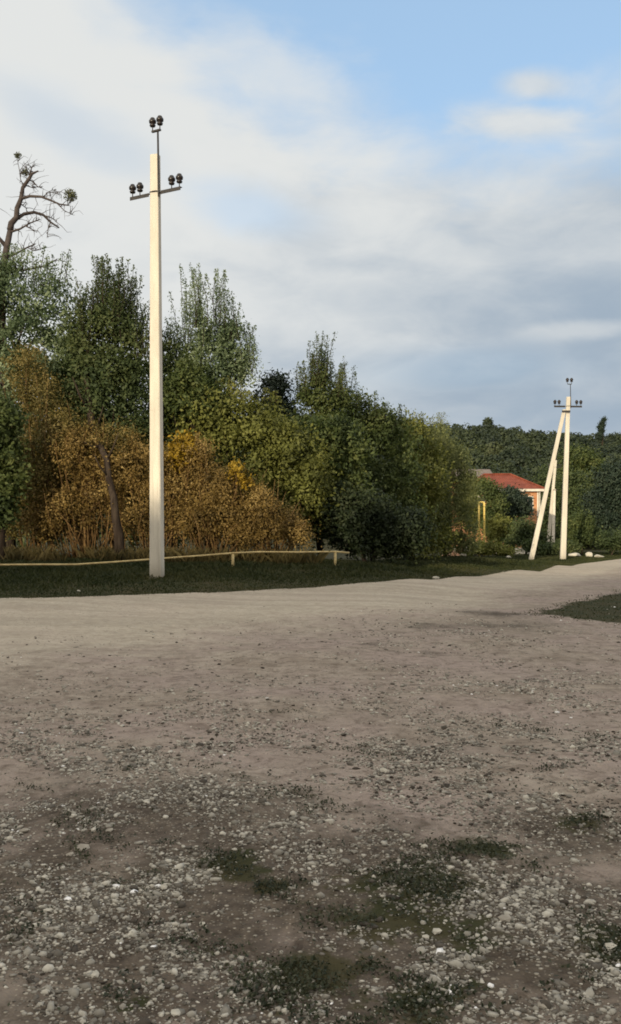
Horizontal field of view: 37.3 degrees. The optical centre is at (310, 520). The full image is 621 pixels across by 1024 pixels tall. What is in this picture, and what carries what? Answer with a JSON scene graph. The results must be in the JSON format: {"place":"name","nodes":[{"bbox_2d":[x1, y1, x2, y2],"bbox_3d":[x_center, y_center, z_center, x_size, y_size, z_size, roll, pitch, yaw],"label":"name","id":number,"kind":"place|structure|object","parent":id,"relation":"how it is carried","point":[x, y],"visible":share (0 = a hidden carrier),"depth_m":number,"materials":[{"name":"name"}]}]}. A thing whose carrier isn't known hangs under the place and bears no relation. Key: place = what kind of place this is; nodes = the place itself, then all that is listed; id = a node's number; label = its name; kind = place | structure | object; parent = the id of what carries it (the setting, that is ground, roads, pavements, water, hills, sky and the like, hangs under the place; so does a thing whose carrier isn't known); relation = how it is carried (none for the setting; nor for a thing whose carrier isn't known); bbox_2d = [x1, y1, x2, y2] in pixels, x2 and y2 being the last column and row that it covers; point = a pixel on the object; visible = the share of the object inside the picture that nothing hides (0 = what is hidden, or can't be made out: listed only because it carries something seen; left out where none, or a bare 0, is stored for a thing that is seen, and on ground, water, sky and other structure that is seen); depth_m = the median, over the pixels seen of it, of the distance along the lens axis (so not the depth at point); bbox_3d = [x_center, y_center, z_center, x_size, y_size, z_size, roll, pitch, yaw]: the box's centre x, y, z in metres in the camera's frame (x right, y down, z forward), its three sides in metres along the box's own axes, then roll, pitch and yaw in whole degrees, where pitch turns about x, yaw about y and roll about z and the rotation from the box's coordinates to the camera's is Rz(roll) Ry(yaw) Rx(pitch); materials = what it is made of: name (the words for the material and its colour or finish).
{"place":"outdoors","nodes":[
{"label":"outdoors","id":0,"kind":"place"},
{"bbox_2d":[0,544,331,563],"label":"dry grass","id":1,"kind":"structure","parent":0,"point":[30,554],"depth_m":24.55,"materials":[{"name":"green plant"}]},
{"bbox_2d":[0,434,620,1023],"bbox_3d":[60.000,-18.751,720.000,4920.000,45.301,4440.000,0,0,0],"label":"ground","id":2,"kind":"structure","parent":0,"point":[52,660],"depth_m":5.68,"materials":[{"name":"grey gravel"}]},
{"bbox_2d":[0,389,34,560],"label":"bush","id":3,"kind":"object","parent":2,"relation":"on","point":[13,476],"visible":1,"depth_m":24.42,"materials":[{"name":"green plant"}]},
{"bbox_2d":[19,828,28,832],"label":"stone","id":4,"kind":"object","parent":2,"relation":"on","point":[23,830],"visible":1,"depth_m":4.67,"materials":[{"name":"stone"}]},
{"bbox_2d":[0,152,80,546],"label":"dead tree","id":5,"kind":"object","parent":2,"relation":"on","point":[71,196],"visible":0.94,"depth_m":28.93,"materials":[{"name":"brown wood"}]},
{"bbox_2d":[0,341,84,555],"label":"dry shrub","id":6,"kind":"object","parent":2,"relation":"on","point":[32,392],"visible":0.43,"depth_m":26.59,"materials":[{"name":"beige plant"}]},
{"bbox_2d":[0,243,86,549],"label":"leafy tree","id":7,"kind":"object","parent":2,"relation":"on","point":[18,320],"visible":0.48,"depth_m":28.11,"materials":[{"name":"green plant"}]},
{"bbox_2d":[66,852,73,856],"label":"stone","id":8,"kind":"object","parent":2,"relation":"on","point":[69,854],"visible":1,"depth_m":4.37,"materials":[{"name":"stone"}]},
{"bbox_2d":[74,844,89,850],"bbox_3d":[-1.108,1.583,4.458,0.071,0.026,0.059,0,0,12],"label":"stone","id":9,"kind":"object","parent":2,"relation":"on","point":[82,846],"visible":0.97,"depth_m":4.45,"materials":[{"name":"stone"}]},
{"bbox_2d":[14,418,149,558],"bbox_3d":[-6.376,-0.855,26.074,4.517,4.302,2.483,0,0,0],"label":"dry shrub","id":10,"kind":"object","parent":2,"relation":"on","point":[51,525],"visible":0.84,"depth_m":25.74,"materials":[{"name":"brown plant"}]},
{"bbox_2d":[16,401,149,552],"bbox_3d":[-6.570,-1.054,26.302,4.483,4.754,2.359,0,0,0],"label":"dry shrub","id":11,"kind":"object","parent":2,"relation":"on","point":[44,474],"visible":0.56,"depth_m":26.07,"materials":[{"name":"beige plant"}]},
{"bbox_2d":[90,971,98,977],"bbox_3d":[-0.767,1.616,3.279,0.032,0.019,0.029,0,0,-39],"label":"stone","id":12,"kind":"object","parent":2,"relation":"on","point":[95,974],"visible":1,"depth_m":3.27,"materials":[{"name":"stone"}]},
{"bbox_2d":[72,340,124,560],"bbox_3d":[-6.207,-2.115,26.177,0.875,6.742,3.361,0,0,-30],"label":"bare tree","id":13,"kind":"object","parent":2,"relation":"on","point":[118,534],"visible":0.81,"depth_m":25.05,"materials":[{"name":"brown plant"}]},
{"bbox_2d":[39,253,166,545],"bbox_3d":[-6.257,-3.431,28.024,3.984,9.686,3.684,0,0,-29],"label":"poplar","id":14,"kind":"object","parent":2,"relation":"on","point":[115,307],"visible":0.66,"depth_m":27.53,"materials":[{"name":"green plant"}]},
{"bbox_2d":[8,326,240,550],"bbox_3d":[-7.807,-2.927,33.546,11.557,8.722,5.346,0,0,0],"label":"thicket","id":15,"kind":"object","parent":2,"relation":"on","point":[131,536],"visible":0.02,"depth_m":33.19,"materials":[{"name":"green plant"}]},
{"bbox_2d":[129,115,182,577],"bbox_3d":[-3.296,-3.466,19.602,1.415,10.191,0.302,0,0,29],"label":"utility pole","id":16,"kind":"object","parent":2,"relation":"on","point":[156,484],"visible":0.98,"depth_m":19.51,"materials":[{"name":"concrete"}]},
{"bbox_2d":[100,432,221,553],"bbox_3d":[-4.183,-0.667,25.851,3.543,3.978,2.301,0,0,0],"label":"dry shrub","id":17,"kind":"object","parent":2,"relation":"on","point":[132,518],"visible":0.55,"depth_m":25.52,"materials":[{"name":"brown plant"}]},
{"bbox_2d":[160,884,166,888],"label":"stone","id":18,"kind":"object","parent":2,"relation":"on","point":[163,886],"visible":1,"depth_m":4.03,"materials":[{"name":"stone"}]},
{"bbox_2d":[0,551,348,566],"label":"pipe rail","id":19,"kind":"object","parent":2,"relation":"on","point":[233,553],"visible":0.87,"depth_m":22.63,"materials":[{"name":"beige metal"}]},
{"bbox_2d":[171,1009,180,1016],"bbox_3d":[-0.442,1.615,3.019,0.033,0.016,0.040,0,0,0],"label":"stone","id":20,"kind":"object","parent":2,"relation":"on","point":[175,1012],"visible":1,"depth_m":3.01,"materials":[{"name":"stone"}]},
{"bbox_2d":[163,428,199,555],"bbox_3d":[-3.533,-0.630,25.497,1.068,3.878,1.085,0,0,45],"label":"tree","id":21,"kind":"object","parent":2,"relation":"on","point":[176,448],"visible":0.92,"depth_m":25.36,"materials":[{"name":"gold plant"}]},
{"bbox_2d":[136,323,229,548],"bbox_3d":[-4.061,-2.499,29.203,3.549,7.770,2.872,0,0,0],"label":"leafy tree","id":22,"kind":"object","parent":2,"relation":"on","point":[166,347],"visible":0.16,"depth_m":28.86,"materials":[{"name":"green plant"}]},
{"bbox_2d":[162,347,239,548],"bbox_3d":[-3.504,-2.020,28.214,2.789,6.782,1.926,0,0,0],"label":"leafy tree","id":23,"kind":"object","parent":2,"relation":"on","point":[178,381],"visible":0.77,"depth_m":27.94,"materials":[{"name":"green plant"}]},
{"bbox_2d":[163,262,263,548],"bbox_3d":[-3.136,-3.439,29.517,3.393,9.731,2.389,0,0,0],"label":"wispy tree","id":24,"kind":"object","parent":2,"relation":"on","point":[225,361],"visible":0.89,"depth_m":29.29,"materials":[{"name":"green plant"}]},
{"bbox_2d":[164,430,264,558],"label":"dry shrub","id":25,"kind":"object","parent":2,"relation":"on","point":[206,524],"visible":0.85,"depth_m":25.34,"materials":[{"name":"brown plant"}]},
{"bbox_2d":[163,434,310,551],"bbox_3d":[-2.245,-0.544,26.338,4.602,3.790,2.186,0,0,0],"label":"dry shrub","id":26,"kind":"object","parent":2,"relation":"on","point":[238,487],"visible":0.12,"depth_m":26.05,"materials":[{"name":"orange plant"}]},
{"bbox_2d":[225,459,255,559],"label":"golden shrub","id":27,"kind":"object","parent":2,"relation":"on","point":[236,468],"visible":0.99,"depth_m":25.44,"materials":[{"name":"yellow plant"}]},
{"bbox_2d":[148,376,358,548],"bbox_3d":[-1.704,-1.518,28.350,6.437,5.845,3.204,0,0,0],"label":"bush","id":28,"kind":"object","parent":2,"relation":"on","point":[248,432],"visible":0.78,"depth_m":27.83,"materials":[{"name":"green plant"}]},
{"bbox_2d":[217,476,321,561],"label":"dry shrub","id":29,"kind":"object","parent":2,"relation":"on","point":[266,510],"visible":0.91,"depth_m":25.35,"materials":[{"name":"brown plant"}]},
{"bbox_2d":[250,362,306,550],"bbox_3d":[-1.085,-1.972,32.442,2.508,7.139,2.305,0,0,0],"label":"tree","id":30,"kind":"object","parent":2,"relation":"on","point":[277,381],"visible":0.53,"depth_m":32.21,"materials":[{"name":"green plant"}]},
{"bbox_2d":[0,704,620,1023],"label":"weeds","id":31,"kind":"object","parent":2,"relation":"on","point":[314,985],"visible":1,"depth_m":3.65,"materials":[{"name":"green plant"}]},
{"bbox_2d":[289,331,364,550],"bbox_3d":[0.620,-2.509,31.819,3.007,8.289,2.468,0,0,0],"label":"conical tree","id":32,"kind":"object","parent":2,"relation":"on","point":[337,397],"visible":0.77,"depth_m":31.81,"materials":[{"name":"green plant"}]},
{"bbox_2d":[278,407,383,554],"bbox_3d":[0.496,-1.051,29.593,3.956,5.252,3.137,0,0,0],"label":"bush","id":33,"kind":"object","parent":2,"relation":"on","point":[343,436],"visible":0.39,"depth_m":29.11,"materials":[{"name":"green plant"}]},
{"bbox_2d":[127,413,620,537],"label":"hillside wood","id":34,"kind":"object","parent":2,"relation":"on","point":[512,446],"visible":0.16,"depth_m":269.50,"materials":[{"name":"green plant"}]},
{"bbox_2d":[311,469,450,565],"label":"bush","id":35,"kind":"object","parent":2,"relation":"on","point":[378,524],"visible":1,"depth_m":28.04,"materials":[{"name":"green plant"}]},
{"bbox_2d":[325,385,438,560],"bbox_3d":[2.487,-1.740,34.104,4.507,6.956,3.648,0,0,-12],"label":"bush","id":36,"kind":"object","parent":2,"relation":"on","point":[405,478],"visible":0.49,"depth_m":33.65,"materials":[{"name":"green plant"}]},
{"bbox_2d":[379,768,386,772],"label":"stone","id":37,"kind":"object","parent":2,"relation":"on","point":[384,770],"visible":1,"depth_m":5.87,"materials":[{"name":"stone"}]},
{"bbox_2d":[377,407,464,559],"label":"bush","id":38,"kind":"object","parent":2,"relation":"on","point":[433,490],"visible":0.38,"depth_m":37.52,"materials":[{"name":"green plant"}]},
{"bbox_2d":[432,928,441,934],"bbox_3d":[0.491,1.600,3.579,0.038,0.018,0.039,0,0,33],"label":"stone","id":39,"kind":"object","parent":2,"relation":"on","point":[435,931],"visible":1,"depth_m":3.57,"materials":[{"name":"stone"}]},
{"bbox_2d":[411,411,493,556],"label":"willow bush","id":40,"kind":"object","parent":2,"relation":"on","point":[458,456],"visible":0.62,"depth_m":40.63,"materials":[{"name":"green plant"}]},
{"bbox_2d":[453,471,488,538],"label":"leafy tree","id":41,"kind":"object","parent":2,"relation":"on","point":[476,514],"visible":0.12,"depth_m":69.51,"materials":[{"name":"green plant"}]},
{"bbox_2d":[450,469,491,538],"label":"shed","id":42,"kind":"structure","parent":2,"relation":"on","point":[482,471],"depth_m":102.50,"materials":[{"name":"paint"}]},
{"bbox_2d":[478,501,485,540],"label":"gas pipe","id":43,"kind":"object","parent":2,"relation":"on","point":[484,536],"visible":0.64,"depth_m":57.44,"materials":[{"name":"yellow metal"}]},
{"bbox_2d":[482,417,493,424],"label":"skyline tree","id":44,"kind":"object","parent":2,"relation":"on","point":[487,420],"visible":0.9,"depth_m":361.09,"materials":[{"name":"green plant"}]},
{"bbox_2d":[461,534,523,556],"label":"bush","id":45,"kind":"object","parent":2,"relation":"on","point":[490,548],"visible":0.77,"depth_m":54.61,"materials":[{"name":"green plant"}]},
{"bbox_2d":[474,476,511,536],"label":"leafy tree","id":46,"kind":"object","parent":2,"relation":"on","point":[490,488],"visible":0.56,"depth_m":67.59,"materials":[{"name":"green plant"}]},
{"bbox_2d":[450,473,544,553],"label":"house","id":47,"kind":"structure","parent":2,"relation":"on","point":[533,489],"depth_m":82.45,"materials":[{"name":"brick"},{"name":"tile"},{"name":"glass"}]},
{"bbox_2d":[480,508,515,541],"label":"bush","id":48,"kind":"object","parent":2,"relation":"on","point":[497,525],"visible":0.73,"depth_m":63.63,"materials":[{"name":"green plant"}]},
{"bbox_2d":[498,915,510,921],"bbox_3d":[0.778,1.589,3.678,0.057,0.018,0.051,0,0,-25],"label":"stone","id":49,"kind":"object","parent":2,"relation":"on","point":[504,918],"visible":1,"depth_m":3.67,"materials":[{"name":"stone"}]},
{"bbox_2d":[499,483,537,553],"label":"round tree","id":50,"kind":"object","parent":2,"relation":"on","point":[520,502],"visible":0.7,"depth_m":73.37,"materials":[{"name":"green plant"}]},
{"bbox_2d":[499,514,558,554],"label":"bush","id":51,"kind":"object","parent":2,"relation":"on","point":[521,530],"visible":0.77,"depth_m":61.56,"materials":[{"name":"green plant"}]},
{"bbox_2d":[538,1002,547,1008],"bbox_3d":[0.759,1.581,3.001,0.032,0.018,0.038,0,0,-32],"label":"stone","id":52,"kind":"object","parent":2,"relation":"on","point":[541,1006],"visible":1,"depth_m":2.99,"materials":[{"name":"stone"}]},
{"bbox_2d":[516,536,584,555],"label":"bush","id":53,"kind":"object","parent":2,"relation":"on","point":[549,548],"visible":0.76,"depth_m":57.69,"materials":[{"name":"green plant"}]},
{"bbox_2d":[529,458,575,540],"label":"leafy tree","id":54,"kind":"object","parent":2,"relation":"on","point":[542,482],"visible":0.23,"depth_m":111.06,"materials":[{"name":"green plant"}]},
{"bbox_2d":[547,452,561,543],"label":"utility pole","id":55,"kind":"object","parent":2,"relation":"on","point":[551,520],"visible":0.66,"depth_m":99.86,"materials":[{"name":"concrete"}]},
{"bbox_2d":[529,378,581,559],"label":"utility pole","id":56,"kind":"object","parent":2,"relation":"on","point":[564,497],"visible":0.99,"depth_m":50.38,"materials":[{"name":"concrete"}]},
{"bbox_2d":[515,589,620,624],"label":"grass patch","id":57,"kind":"object","parent":2,"relation":"on","point":[578,605],"visible":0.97,"depth_m":16.29,"materials":[{"name":"green plant"}]},
{"bbox_2d":[548,468,593,531],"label":"leafy tree","id":58,"kind":"object","parent":2,"relation":"on","point":[573,498],"visible":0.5,"depth_m":104.24,"materials":[{"name":"green plant"}]},
{"bbox_2d":[568,553,580,555],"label":"boulder","id":59,"kind":"object","parent":2,"relation":"on","point":[574,554],"visible":0.56,"depth_m":55.78,"materials":[{"name":"stone"}]},
{"bbox_2d":[552,507,603,554],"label":"round bush","id":60,"kind":"object","parent":2,"relation":"on","point":[582,528],"visible":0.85,"depth_m":61.54,"materials":[{"name":"green plant"}]},
{"bbox_2d":[549,439,610,490],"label":"leafy tree","id":61,"kind":"object","parent":2,"relation":"on","point":[584,459],"visible":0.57,"depth_m":148.77,"materials":[{"name":"green plant"}]},
{"bbox_2d":[585,552,592,556],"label":"boulder","id":62,"kind":"object","parent":2,"relation":"on","point":[589,554],"visible":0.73,"depth_m":54.84,"materials":[{"name":"stone"}]},
{"bbox_2d":[576,454,620,551],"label":"dark tree","id":63,"kind":"object","parent":2,"relation":"on","point":[604,499],"visible":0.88,"depth_m":83.21,"materials":[{"name":"green plant"}]},
{"bbox_2d":[595,415,608,445],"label":"cypress","id":64,"kind":"object","parent":2,"relation":"on","point":[599,434],"visible":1,"depth_m":299.57,"materials":[{"name":"green plant"}]},
{"bbox_2d":[585,524,620,554],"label":"bush","id":65,"kind":"object","parent":2,"relation":"on","point":[607,540],"visible":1,"depth_m":59.73,"materials":[{"name":"green plant"}]},
{"bbox_2d":[600,812,611,817],"bbox_3d":[1.597,1.592,4.976,0.062,0.026,0.059,0,0,3],"label":"stone","id":66,"kind":"object","parent":2,"relation":"on","point":[608,814],"visible":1,"depth_m":4.96,"materials":[{"name":"stone"}]},
{"bbox_2d":[604,942,616,950],"bbox_3d":[1.107,1.573,3.398,0.048,0.023,0.043,0,0,-16],"label":"stone","id":67,"kind":"object","parent":2,"relation":"on","point":[610,945],"visible":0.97,"depth_m":3.39,"materials":[{"name":"stone"}]},
{"bbox_2d":[0,559,620,643],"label":"dirt road","id":68,"kind":"structure","parent":0,"point":[54,618],"depth_m":15.40,"materials":[{"name":"beige soil"}]},
{"bbox_2d":[0,551,620,598],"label":"verge grass","id":69,"kind":"structure","parent":0,"point":[181,570],"depth_m":21.99,"materials":[{"name":"green plant"}]},
{"bbox_2d":[0,0,620,438],"label":"sky","id":70,"kind":"structure","parent":0,"point":[433,187],"materials":[{"name":"blue"}]}
]}

